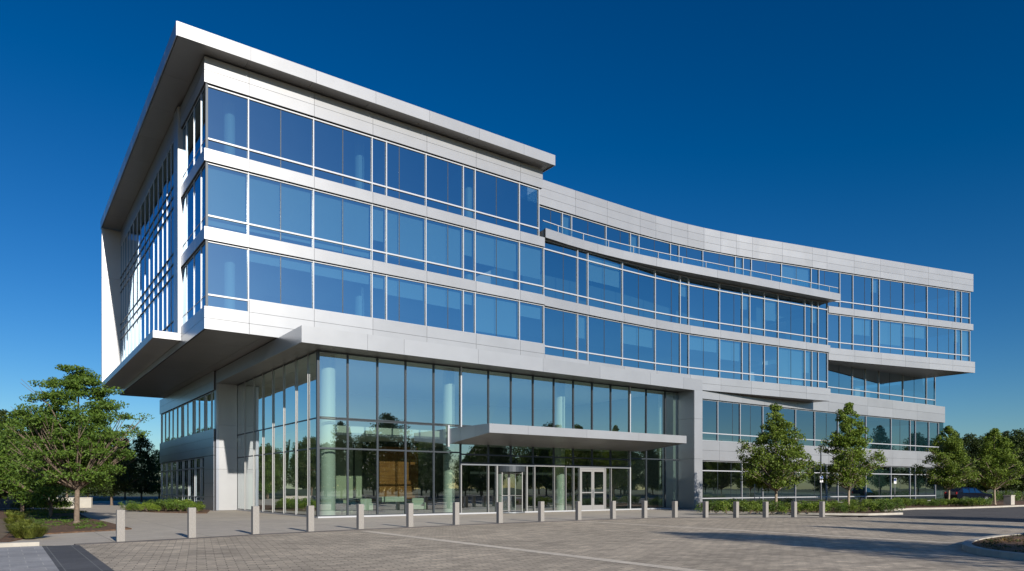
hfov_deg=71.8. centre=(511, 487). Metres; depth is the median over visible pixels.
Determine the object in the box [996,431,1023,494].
background tree
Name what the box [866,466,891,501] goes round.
storefront window
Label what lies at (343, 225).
window
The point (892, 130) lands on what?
sky
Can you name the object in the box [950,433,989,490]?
background tree
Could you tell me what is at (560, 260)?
window
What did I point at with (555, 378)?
lobby window
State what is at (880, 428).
window
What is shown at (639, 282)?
window
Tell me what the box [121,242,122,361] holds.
curtain wall window
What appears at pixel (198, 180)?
side window
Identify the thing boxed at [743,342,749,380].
window
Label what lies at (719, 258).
window
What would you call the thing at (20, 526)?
grass clump
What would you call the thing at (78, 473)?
shade tree
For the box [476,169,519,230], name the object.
window
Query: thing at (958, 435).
background tree
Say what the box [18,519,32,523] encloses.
grass clump
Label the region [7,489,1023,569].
ground
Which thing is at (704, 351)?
window
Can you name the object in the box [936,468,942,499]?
end window
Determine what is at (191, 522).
bollard
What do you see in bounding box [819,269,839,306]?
window
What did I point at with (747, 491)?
storefront window
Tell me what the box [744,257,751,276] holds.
window
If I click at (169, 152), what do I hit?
curtain wall window
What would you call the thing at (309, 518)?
bollard
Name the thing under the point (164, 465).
lower side window
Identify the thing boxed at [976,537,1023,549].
ground cover
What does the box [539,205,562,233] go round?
window
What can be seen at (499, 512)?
bollard
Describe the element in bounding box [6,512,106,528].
ground cover
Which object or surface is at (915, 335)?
window
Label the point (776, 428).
street tree
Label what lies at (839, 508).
shrub
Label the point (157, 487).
background tree
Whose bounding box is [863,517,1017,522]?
paving strip
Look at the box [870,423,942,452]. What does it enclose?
end window
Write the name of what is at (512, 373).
lobby window
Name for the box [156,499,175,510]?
shrub
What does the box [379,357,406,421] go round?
lobby window
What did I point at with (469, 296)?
window
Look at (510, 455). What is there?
lobby window
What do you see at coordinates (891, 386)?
window
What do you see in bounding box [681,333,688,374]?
window
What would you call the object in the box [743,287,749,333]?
window
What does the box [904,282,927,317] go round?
window
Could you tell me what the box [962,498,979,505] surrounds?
shrub
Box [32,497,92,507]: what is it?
wall
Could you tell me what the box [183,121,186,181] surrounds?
side window
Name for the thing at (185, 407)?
lower side window
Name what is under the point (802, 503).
shrub
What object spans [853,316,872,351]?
window
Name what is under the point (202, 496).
lower side window
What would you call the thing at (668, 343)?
window
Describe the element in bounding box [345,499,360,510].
lounge chair
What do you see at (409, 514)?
bollard
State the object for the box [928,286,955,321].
window
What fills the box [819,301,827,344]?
window
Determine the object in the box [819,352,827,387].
window
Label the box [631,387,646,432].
lobby window
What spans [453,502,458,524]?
bollard
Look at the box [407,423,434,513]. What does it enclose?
lobby window
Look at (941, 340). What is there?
window
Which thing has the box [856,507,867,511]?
shrub
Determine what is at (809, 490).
storefront window
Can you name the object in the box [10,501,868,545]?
walk
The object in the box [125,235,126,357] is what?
curtain wall window
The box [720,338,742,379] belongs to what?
window
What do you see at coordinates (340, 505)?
lounge chair
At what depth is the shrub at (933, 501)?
58.64 m
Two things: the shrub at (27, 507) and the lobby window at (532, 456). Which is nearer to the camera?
the lobby window at (532, 456)
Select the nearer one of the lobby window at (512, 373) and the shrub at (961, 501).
the lobby window at (512, 373)
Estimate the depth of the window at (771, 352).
65.63 m
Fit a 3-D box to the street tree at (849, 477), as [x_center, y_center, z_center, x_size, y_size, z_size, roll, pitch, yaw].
[23.520,-2.164,48.833,4.163,7.534,4.652,0,0,-36]
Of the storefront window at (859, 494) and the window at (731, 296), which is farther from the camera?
the storefront window at (859, 494)
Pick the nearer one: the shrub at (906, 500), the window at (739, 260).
the shrub at (906, 500)
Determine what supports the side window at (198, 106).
in the office building
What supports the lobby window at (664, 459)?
in the office building
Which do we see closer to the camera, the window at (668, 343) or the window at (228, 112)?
the window at (228, 112)
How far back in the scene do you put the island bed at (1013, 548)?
19.36 m
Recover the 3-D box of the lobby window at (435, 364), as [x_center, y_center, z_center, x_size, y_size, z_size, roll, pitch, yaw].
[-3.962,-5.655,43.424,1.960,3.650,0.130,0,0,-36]
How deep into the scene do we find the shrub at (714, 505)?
42.97 m
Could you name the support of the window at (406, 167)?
in the office building
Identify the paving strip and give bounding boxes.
[363,531,704,570]
[581,521,961,543]
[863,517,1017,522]
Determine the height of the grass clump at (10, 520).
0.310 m
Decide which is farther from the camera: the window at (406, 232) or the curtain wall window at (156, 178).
the curtain wall window at (156, 178)
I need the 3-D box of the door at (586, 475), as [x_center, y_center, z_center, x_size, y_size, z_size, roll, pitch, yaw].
[5.295,0.170,50.036,1.153,2.840,0.158,0,0,-36]
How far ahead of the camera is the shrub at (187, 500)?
49.72 m
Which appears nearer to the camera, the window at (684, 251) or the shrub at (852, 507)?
the shrub at (852, 507)
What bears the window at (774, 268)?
in the office building
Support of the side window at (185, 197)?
in the office building
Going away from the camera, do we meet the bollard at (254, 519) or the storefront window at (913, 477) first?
the bollard at (254, 519)
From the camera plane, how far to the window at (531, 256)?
50.52 m
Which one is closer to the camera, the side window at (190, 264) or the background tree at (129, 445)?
the side window at (190, 264)
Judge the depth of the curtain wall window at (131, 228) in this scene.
57.88 m
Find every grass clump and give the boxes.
[2,523,26,531]
[3,517,18,523]
[4,526,36,537]
[5,513,20,517]
[9,525,36,529]
[12,514,27,520]
[13,526,41,537]
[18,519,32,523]
[21,523,43,526]
[28,526,51,536]
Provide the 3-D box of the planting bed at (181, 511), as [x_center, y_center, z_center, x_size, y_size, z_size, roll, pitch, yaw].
[-29.667,1.670,57.760,5.045,0.040,31.636,0,0,-36]
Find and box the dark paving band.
[42,545,113,570]
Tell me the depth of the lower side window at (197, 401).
55.95 m
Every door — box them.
[492,466,524,512]
[581,469,592,509]
[593,470,604,508]
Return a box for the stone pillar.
[1003,495,1014,504]
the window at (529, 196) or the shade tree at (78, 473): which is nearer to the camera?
the shade tree at (78, 473)
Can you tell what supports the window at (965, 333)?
in the office building
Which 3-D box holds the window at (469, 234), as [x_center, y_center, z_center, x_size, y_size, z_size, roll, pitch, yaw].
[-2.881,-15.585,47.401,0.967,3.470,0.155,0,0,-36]
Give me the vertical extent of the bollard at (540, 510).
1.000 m
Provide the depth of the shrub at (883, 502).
44.37 m
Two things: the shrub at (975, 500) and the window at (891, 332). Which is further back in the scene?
the window at (891, 332)
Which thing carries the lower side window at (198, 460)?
in the office building
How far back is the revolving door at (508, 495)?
46.21 m
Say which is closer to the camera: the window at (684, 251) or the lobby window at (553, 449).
the lobby window at (553, 449)
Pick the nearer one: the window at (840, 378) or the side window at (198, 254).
the side window at (198, 254)
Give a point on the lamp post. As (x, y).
(821, 468)
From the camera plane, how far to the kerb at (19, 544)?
20.19 m
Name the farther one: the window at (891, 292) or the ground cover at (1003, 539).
the window at (891, 292)
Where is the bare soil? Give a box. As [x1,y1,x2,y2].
[0,519,10,538]
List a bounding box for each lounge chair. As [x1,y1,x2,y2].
[335,499,351,514]
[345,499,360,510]
[356,499,372,513]
[411,498,425,512]
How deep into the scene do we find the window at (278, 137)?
40.02 m
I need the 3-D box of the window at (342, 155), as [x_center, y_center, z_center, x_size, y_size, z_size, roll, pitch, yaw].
[-10.064,-19.725,42.200,3.703,3.450,0.155,0,0,-36]
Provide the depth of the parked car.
75.18 m
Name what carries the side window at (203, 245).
in the office building
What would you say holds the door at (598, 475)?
in the office building
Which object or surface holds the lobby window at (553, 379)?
in the office building
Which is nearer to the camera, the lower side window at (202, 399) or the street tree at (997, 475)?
the lower side window at (202, 399)
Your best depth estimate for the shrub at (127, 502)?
49.01 m
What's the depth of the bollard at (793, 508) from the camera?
39.33 m
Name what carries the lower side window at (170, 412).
in the office building
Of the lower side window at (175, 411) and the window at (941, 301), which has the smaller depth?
the lower side window at (175, 411)
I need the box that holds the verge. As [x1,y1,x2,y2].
[943,493,1023,500]
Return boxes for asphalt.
[777,506,1023,522]
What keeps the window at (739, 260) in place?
in the office building
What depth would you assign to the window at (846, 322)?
71.36 m
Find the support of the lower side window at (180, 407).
in the office building
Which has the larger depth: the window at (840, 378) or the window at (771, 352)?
the window at (840, 378)
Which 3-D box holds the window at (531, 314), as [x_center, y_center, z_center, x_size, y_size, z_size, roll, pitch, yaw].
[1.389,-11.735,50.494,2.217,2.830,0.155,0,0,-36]
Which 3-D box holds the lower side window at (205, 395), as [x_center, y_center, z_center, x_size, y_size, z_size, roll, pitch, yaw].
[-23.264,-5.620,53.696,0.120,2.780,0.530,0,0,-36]
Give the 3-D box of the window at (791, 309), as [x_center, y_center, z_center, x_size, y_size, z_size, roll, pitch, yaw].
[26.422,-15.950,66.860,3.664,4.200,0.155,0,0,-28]
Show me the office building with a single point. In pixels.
(322, 291)
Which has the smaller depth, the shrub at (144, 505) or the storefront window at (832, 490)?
the shrub at (144, 505)
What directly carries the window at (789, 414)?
in the office building
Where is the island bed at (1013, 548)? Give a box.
[972,534,1023,552]
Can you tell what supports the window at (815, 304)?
in the office building
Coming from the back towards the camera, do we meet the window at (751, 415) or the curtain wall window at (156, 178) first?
the window at (751, 415)
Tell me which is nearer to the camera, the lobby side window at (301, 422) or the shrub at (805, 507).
the lobby side window at (301, 422)
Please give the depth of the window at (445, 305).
46.35 m
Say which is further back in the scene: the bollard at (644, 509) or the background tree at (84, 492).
the background tree at (84, 492)
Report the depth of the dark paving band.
16.48 m
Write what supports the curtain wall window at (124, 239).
in the office building
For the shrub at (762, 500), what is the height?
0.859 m
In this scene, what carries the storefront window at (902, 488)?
in the office building
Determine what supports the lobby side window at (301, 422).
in the office building
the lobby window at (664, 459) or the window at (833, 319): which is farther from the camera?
the window at (833, 319)
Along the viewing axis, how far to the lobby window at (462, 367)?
45.13 m
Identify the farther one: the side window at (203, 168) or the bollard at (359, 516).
the side window at (203, 168)
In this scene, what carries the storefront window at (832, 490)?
in the office building
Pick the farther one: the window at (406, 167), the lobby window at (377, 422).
the window at (406, 167)
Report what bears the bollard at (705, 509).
on the walk
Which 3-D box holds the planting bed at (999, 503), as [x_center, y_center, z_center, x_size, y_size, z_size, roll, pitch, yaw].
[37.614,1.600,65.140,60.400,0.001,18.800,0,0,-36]
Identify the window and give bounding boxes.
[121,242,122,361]
[123,239,124,359]
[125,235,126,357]
[127,229,129,355]
[130,223,132,352]
[133,215,136,349]
[137,206,140,345]
[141,198,144,341]
[145,190,149,337]
[149,180,153,333]
[154,173,157,330]
[158,162,162,330]
[161,463,166,498]
[162,413,165,442]
[163,155,166,331]
[165,411,168,441]
[166,462,171,499]
[167,147,170,331]
[169,409,172,440]
[171,141,173,331]
[171,461,176,498]
[173,408,177,439]
[176,460,183,500]
[177,405,181,438]
[182,263,186,323]
[182,405,183,436]
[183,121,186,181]
[183,192,186,252]
[183,403,187,436]
[183,459,188,498]
[186,107,193,175]
[186,180,193,246]
[187,254,193,320]
[188,400,192,435]
[188,458,195,501]
[193,400,194,433]
[194,94,201,163]
[194,170,201,238]
[194,246,201,314]
[195,398,199,433]
[195,458,200,501]
[199,395,204,432]
[200,457,204,501]
[201,86,204,151]
[201,164,204,229]
[201,242,204,307]
[205,395,206,430]
[206,392,211,430]
[208,85,248,158]
[208,162,248,234]
[208,241,248,311]
[212,391,213,428]
[237,382,243,509]
[245,378,252,509]
[249,98,313,175]
[249,173,313,247]
[249,249,313,308]
[254,375,261,510]
[263,370,271,511]
[273,366,282,512]
[284,360,294,513]
[296,355,306,514]
[308,351,315,515]
[314,118,372,191]
[314,189,372,259]
[314,261,372,317]
[320,350,348,418]
[320,418,348,515]
[349,354,378,420]
[349,419,378,515]
[373,137,386,195]
[373,204,386,262]
[373,272,386,319]
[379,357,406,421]
[379,421,406,514]
[387,141,426,205]
[387,208,426,270]
[387,275,426,325]
[407,361,434,423]
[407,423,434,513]
[427,154,463,215]
[427,218,463,278]
[427,283,463,331]
[435,364,459,425]
[435,425,461,513]
[462,367,488,425]
[462,426,488,463]
[464,165,475,218]
[464,227,475,280]
[464,290,475,333]
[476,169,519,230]
[476,230,519,289]
[476,292,519,339]
[489,370,511,424]
[489,446,511,463]
[512,373,533,425]
[512,447,533,464]
[520,183,538,235]
[520,242,543,294]
[520,301,543,343]
[534,376,554,426]
[534,448,554,464]
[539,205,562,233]
[544,239,577,302]
[544,306,577,358]
[555,378,573,428]
[555,449,573,465]
[563,213,571,235]
[572,215,606,245]
[574,380,592,429]
[574,449,592,465]
[578,249,587,304]
[578,313,587,360]
[588,252,622,312]
[588,316,622,365]
[593,382,611,430]
[593,450,611,466]
[607,226,630,251]
[612,385,629,431]
[612,451,629,466]
[623,261,655,318]
[623,322,655,370]
[631,233,638,253]
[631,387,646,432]
[631,451,646,508]
[639,235,670,260]
[647,389,665,434]
[647,447,665,507]
[656,270,680,323]
[656,329,680,373]
[671,243,678,261]
[679,245,702,266]
[681,275,688,324]
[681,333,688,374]
[689,277,719,329]
[689,334,719,377]
[702,399,717,440]
[702,460,741,503]
[703,250,735,272]
[718,401,740,442]
[720,283,742,332]
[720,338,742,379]
[736,256,743,274]
[741,403,762,442]
[742,462,762,501]
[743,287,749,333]
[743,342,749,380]
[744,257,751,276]
[750,289,764,335]
[750,343,764,381]
[752,259,781,281]
[763,406,795,444]
[763,468,795,501]
[765,291,778,337]
[765,345,778,383]
[779,294,804,341]
[779,346,804,385]
[782,263,811,287]
[796,409,814,446]
[796,464,826,502]
[805,299,811,342]
[805,350,811,386]
[812,268,818,289]
[812,300,818,343]
[812,351,818,387]
[815,411,837,447]
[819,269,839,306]
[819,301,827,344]
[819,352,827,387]
[827,464,837,501]
[828,313,839,348]
[828,364,852,395]
[838,414,865,448]
[838,466,865,501]
[840,272,852,308]
[840,315,852,349]
[853,275,872,310]
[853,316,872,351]
[853,368,865,396]
[866,370,878,398]
[866,416,891,449]
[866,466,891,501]
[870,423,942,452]
[873,278,879,311]
[873,319,879,352]
[879,372,903,401]
[880,279,903,314]
[880,320,903,354]
[891,418,910,450]
[892,466,910,498]
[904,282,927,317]
[904,323,927,356]
[904,376,926,404]
[911,420,915,451]
[911,467,915,498]
[916,420,928,451]
[916,467,935,499]
[927,377,935,405]
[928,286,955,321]
[928,326,955,359]
[929,422,938,451]
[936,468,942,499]
[956,290,961,322]
[956,329,961,360]
[962,291,969,323]
[962,330,969,360]
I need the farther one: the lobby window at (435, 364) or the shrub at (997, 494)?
the shrub at (997, 494)
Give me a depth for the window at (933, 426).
83.47 m
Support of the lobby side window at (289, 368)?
in the office building
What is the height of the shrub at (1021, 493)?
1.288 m
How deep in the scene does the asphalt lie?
42.33 m
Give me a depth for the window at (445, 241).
46.35 m
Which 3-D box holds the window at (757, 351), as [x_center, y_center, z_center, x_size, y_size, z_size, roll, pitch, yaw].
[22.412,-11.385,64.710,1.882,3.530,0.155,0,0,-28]
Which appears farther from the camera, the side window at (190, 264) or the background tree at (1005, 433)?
the background tree at (1005, 433)
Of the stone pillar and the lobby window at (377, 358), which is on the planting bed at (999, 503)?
the stone pillar
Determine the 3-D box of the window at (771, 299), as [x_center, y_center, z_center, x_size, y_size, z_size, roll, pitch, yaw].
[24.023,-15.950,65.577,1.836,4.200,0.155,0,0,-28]
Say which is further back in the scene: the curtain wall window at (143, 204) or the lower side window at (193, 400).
the lower side window at (193, 400)
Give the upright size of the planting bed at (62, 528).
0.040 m
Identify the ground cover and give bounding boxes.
[4,508,86,514]
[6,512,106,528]
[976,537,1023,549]
[980,534,1023,552]
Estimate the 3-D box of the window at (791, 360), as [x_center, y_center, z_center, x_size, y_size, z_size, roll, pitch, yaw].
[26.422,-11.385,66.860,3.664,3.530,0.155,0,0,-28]
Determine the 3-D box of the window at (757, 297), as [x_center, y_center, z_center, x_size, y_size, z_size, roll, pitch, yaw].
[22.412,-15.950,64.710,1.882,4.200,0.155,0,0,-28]
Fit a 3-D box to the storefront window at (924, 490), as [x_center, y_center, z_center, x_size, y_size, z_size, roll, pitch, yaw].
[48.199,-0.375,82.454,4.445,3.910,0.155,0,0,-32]
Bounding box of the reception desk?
[379,496,403,512]
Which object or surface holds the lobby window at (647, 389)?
in the office building
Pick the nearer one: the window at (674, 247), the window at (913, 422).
the window at (674, 247)
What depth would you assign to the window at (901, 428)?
79.79 m
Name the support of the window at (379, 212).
in the office building
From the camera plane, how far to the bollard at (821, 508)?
39.51 m
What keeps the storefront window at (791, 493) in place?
in the office building
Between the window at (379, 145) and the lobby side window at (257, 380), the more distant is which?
the lobby side window at (257, 380)
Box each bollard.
[116,510,124,541]
[187,507,195,537]
[251,506,258,533]
[306,505,313,531]
[356,504,363,528]
[406,503,412,526]
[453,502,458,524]
[496,502,502,522]
[538,501,543,521]
[575,501,580,519]
[610,501,615,518]
[642,501,646,517]
[672,501,677,517]
[703,501,707,517]
[733,502,738,517]
[763,502,768,516]
[791,501,796,516]
[819,501,824,516]
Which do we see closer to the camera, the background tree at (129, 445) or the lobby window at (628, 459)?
the lobby window at (628, 459)
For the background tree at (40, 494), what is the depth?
39.21 m
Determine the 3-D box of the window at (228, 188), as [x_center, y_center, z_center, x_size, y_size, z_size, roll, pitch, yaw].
[-15.417,-15.585,38.324,2.224,3.470,0.155,0,0,-36]
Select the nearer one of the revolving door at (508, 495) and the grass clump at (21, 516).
the grass clump at (21, 516)
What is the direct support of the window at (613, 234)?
in the office building
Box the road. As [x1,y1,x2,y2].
[57,496,160,498]
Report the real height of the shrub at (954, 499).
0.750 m
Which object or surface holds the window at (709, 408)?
in the office building
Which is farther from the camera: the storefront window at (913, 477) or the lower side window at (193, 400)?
the storefront window at (913, 477)
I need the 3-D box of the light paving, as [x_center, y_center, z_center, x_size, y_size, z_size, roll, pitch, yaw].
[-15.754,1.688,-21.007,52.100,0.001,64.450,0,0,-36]
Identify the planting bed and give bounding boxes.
[0,509,131,541]
[124,507,209,512]
[711,500,1023,512]
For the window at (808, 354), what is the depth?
68.00 m
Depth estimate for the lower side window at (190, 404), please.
57.96 m
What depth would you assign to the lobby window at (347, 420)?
39.55 m
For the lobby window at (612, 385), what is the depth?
52.56 m
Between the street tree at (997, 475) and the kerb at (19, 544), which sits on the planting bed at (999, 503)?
the street tree at (997, 475)
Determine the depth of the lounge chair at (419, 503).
45.97 m
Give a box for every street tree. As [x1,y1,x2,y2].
[735,403,824,510]
[814,402,887,509]
[910,425,980,498]
[961,428,1023,504]
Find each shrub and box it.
[9,503,26,508]
[18,502,38,508]
[118,500,136,510]
[127,504,146,510]
[138,502,153,510]
[146,504,160,510]
[148,499,163,509]
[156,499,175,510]
[166,499,191,510]
[172,499,194,510]
[177,501,195,510]
[189,504,205,511]
[694,501,720,512]
[718,500,739,513]
[728,499,747,511]
[739,500,762,512]
[756,499,774,505]
[758,501,785,513]
[775,506,788,513]
[778,497,793,506]
[787,502,808,513]
[795,500,811,506]
[798,504,817,512]
[807,501,830,512]
[825,504,849,512]
[831,502,847,510]
[842,504,858,512]
[843,499,865,509]
[852,499,870,507]
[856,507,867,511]
[859,502,881,511]
[876,498,904,512]
[877,505,892,512]
[884,498,905,509]
[897,497,911,505]
[906,500,917,505]
[924,499,938,505]
[949,497,966,505]
[957,498,968,505]
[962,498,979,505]
[964,499,985,505]
[978,496,992,505]
[990,491,1009,500]
[1000,490,1021,500]
[1014,491,1023,500]
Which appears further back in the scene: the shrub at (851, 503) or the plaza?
the shrub at (851, 503)
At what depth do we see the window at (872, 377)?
76.71 m
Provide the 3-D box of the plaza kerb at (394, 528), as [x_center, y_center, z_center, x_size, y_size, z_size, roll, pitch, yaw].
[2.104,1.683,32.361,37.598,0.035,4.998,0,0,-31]
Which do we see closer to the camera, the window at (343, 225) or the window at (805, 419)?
the window at (343, 225)
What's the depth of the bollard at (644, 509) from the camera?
38.54 m
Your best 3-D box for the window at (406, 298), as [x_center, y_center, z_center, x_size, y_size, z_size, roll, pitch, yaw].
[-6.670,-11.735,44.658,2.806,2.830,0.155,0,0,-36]
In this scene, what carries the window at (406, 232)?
in the office building
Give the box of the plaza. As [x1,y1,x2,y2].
[80,517,1023,570]
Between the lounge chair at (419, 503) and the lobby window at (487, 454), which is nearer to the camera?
the lobby window at (487, 454)
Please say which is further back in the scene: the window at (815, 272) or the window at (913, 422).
the window at (913, 422)
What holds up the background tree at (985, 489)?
on the verge
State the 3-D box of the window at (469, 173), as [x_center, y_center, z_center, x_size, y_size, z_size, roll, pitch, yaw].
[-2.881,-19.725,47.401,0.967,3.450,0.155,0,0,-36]
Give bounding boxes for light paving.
[0,546,58,570]
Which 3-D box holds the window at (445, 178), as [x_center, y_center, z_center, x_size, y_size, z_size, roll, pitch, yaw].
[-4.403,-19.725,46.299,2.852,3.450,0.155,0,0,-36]
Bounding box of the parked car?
[944,487,992,499]
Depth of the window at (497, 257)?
48.78 m
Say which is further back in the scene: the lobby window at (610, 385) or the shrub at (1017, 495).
the shrub at (1017, 495)
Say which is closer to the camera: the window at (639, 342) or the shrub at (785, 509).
the shrub at (785, 509)
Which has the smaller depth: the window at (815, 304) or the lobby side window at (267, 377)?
the lobby side window at (267, 377)
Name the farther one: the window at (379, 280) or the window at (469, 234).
the window at (469, 234)
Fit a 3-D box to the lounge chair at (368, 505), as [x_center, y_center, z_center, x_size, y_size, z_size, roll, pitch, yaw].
[-9.103,1.175,43.498,0.940,0.950,0.780,0,0,-28]
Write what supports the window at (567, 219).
in the office building
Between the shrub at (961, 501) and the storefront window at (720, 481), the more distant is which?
the storefront window at (720, 481)
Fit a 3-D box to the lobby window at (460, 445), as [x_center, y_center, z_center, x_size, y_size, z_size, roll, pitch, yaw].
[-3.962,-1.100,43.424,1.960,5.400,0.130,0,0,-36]
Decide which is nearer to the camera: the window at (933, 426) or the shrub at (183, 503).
the shrub at (183, 503)
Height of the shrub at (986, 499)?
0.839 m
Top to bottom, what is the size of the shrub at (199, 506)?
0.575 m
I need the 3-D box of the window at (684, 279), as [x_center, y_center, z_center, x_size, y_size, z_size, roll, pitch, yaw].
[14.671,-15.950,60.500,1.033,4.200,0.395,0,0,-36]
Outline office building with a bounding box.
[100,21,974,517]
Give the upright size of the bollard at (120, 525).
1.000 m
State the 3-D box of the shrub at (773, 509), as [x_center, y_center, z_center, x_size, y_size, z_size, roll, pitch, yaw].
[15.999,1.221,43.152,1.625,0.816,1.693,0,0,44]
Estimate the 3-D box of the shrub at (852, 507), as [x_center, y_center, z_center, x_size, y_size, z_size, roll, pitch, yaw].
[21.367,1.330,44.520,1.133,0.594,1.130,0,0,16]
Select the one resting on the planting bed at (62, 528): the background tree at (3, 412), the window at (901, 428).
the background tree at (3, 412)
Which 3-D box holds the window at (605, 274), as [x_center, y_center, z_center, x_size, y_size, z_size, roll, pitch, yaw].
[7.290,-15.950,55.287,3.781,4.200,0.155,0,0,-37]
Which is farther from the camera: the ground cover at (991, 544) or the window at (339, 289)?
the window at (339, 289)
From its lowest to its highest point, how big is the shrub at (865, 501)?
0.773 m
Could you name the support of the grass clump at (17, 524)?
on the planting bed at (62, 528)
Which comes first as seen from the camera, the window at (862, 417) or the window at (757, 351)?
the window at (757, 351)
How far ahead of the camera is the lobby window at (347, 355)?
39.55 m
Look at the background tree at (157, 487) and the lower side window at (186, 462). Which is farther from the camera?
the background tree at (157, 487)
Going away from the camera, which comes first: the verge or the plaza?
the plaza
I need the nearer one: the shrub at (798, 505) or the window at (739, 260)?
the shrub at (798, 505)
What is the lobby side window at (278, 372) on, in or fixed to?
in the office building
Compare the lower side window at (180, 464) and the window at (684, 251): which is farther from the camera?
the window at (684, 251)
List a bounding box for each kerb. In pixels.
[0,541,38,546]
[74,517,841,544]
[710,505,1023,515]
[962,533,1023,559]
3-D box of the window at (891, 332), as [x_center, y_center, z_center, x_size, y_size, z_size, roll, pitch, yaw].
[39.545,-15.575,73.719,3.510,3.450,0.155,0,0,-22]
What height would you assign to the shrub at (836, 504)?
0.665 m
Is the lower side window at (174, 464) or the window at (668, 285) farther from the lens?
the lower side window at (174, 464)
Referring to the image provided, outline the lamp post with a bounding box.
[818,445,823,498]
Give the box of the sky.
[0,0,1023,488]
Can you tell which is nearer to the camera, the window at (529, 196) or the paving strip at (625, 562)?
the paving strip at (625, 562)
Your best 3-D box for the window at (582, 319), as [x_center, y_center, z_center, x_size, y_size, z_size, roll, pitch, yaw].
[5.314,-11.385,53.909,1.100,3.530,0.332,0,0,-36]
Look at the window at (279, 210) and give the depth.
40.01 m
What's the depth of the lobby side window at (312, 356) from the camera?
39.31 m
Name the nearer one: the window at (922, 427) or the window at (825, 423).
the window at (825, 423)
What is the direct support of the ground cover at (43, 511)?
on the planting bed at (62, 528)
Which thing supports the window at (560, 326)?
in the office building
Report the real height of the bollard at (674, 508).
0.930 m
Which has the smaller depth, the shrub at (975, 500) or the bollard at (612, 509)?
the bollard at (612, 509)
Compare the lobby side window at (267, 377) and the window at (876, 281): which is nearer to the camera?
the lobby side window at (267, 377)
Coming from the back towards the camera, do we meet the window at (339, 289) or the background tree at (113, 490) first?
the background tree at (113, 490)
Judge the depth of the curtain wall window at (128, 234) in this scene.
59.26 m
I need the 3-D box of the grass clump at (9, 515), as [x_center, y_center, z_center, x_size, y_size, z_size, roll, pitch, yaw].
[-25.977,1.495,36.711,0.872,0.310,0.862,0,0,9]
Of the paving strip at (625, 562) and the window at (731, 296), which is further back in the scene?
the window at (731, 296)
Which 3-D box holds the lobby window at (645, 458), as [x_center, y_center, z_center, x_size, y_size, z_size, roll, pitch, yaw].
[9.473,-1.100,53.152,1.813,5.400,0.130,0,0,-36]
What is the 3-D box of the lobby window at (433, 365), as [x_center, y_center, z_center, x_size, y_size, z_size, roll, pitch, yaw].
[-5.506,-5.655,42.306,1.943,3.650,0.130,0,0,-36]
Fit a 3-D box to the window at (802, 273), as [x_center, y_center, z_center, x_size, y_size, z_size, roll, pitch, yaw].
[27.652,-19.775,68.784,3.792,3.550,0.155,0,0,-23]
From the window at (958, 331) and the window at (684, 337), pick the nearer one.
the window at (684, 337)
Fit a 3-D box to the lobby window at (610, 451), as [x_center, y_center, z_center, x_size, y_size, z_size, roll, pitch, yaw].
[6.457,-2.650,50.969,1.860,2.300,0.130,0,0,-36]
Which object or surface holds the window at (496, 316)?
in the office building
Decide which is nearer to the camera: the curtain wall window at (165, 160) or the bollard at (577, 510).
the bollard at (577, 510)
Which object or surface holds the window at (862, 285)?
in the office building
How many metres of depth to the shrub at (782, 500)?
52.96 m
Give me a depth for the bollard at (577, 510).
36.20 m
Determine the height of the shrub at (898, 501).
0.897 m
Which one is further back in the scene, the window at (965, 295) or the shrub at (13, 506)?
the window at (965, 295)
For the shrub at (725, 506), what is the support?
on the planting bed at (999, 503)
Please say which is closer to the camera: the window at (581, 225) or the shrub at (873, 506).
the shrub at (873, 506)
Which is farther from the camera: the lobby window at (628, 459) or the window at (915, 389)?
the window at (915, 389)
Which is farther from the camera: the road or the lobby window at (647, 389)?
the road
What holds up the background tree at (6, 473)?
on the planting bed at (62, 528)
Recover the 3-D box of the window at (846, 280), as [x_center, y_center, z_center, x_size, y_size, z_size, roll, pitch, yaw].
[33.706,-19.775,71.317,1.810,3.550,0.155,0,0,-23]
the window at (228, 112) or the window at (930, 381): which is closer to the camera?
the window at (228, 112)
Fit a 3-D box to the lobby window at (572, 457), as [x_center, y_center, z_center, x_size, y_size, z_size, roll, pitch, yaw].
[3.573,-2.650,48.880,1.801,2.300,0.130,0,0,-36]
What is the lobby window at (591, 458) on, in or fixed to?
in the office building
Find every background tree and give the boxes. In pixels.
[0,408,47,511]
[0,409,19,498]
[0,418,91,515]
[66,432,100,496]
[86,429,145,504]
[110,437,140,498]
[120,433,160,501]
[140,449,160,498]
[943,432,964,491]
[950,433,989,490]
[978,435,999,492]
[994,428,1023,499]
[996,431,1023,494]
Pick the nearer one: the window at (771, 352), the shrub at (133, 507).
the shrub at (133, 507)
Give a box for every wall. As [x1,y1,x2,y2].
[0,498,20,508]
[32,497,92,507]
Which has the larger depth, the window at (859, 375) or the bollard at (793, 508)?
the window at (859, 375)
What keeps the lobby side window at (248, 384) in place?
in the office building
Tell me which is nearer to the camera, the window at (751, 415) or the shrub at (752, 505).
the shrub at (752, 505)
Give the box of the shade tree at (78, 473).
[0,364,153,522]
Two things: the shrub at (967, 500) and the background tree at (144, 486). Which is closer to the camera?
the shrub at (967, 500)
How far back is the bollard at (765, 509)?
39.02 m
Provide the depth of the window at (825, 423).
72.08 m
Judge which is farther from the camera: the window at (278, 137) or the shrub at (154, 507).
the shrub at (154, 507)
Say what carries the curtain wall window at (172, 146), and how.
in the office building
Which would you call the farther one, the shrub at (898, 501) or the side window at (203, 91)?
the shrub at (898, 501)
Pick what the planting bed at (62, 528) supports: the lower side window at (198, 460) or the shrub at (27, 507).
the shrub at (27, 507)
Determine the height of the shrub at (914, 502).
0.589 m
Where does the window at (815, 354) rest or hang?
in the office building

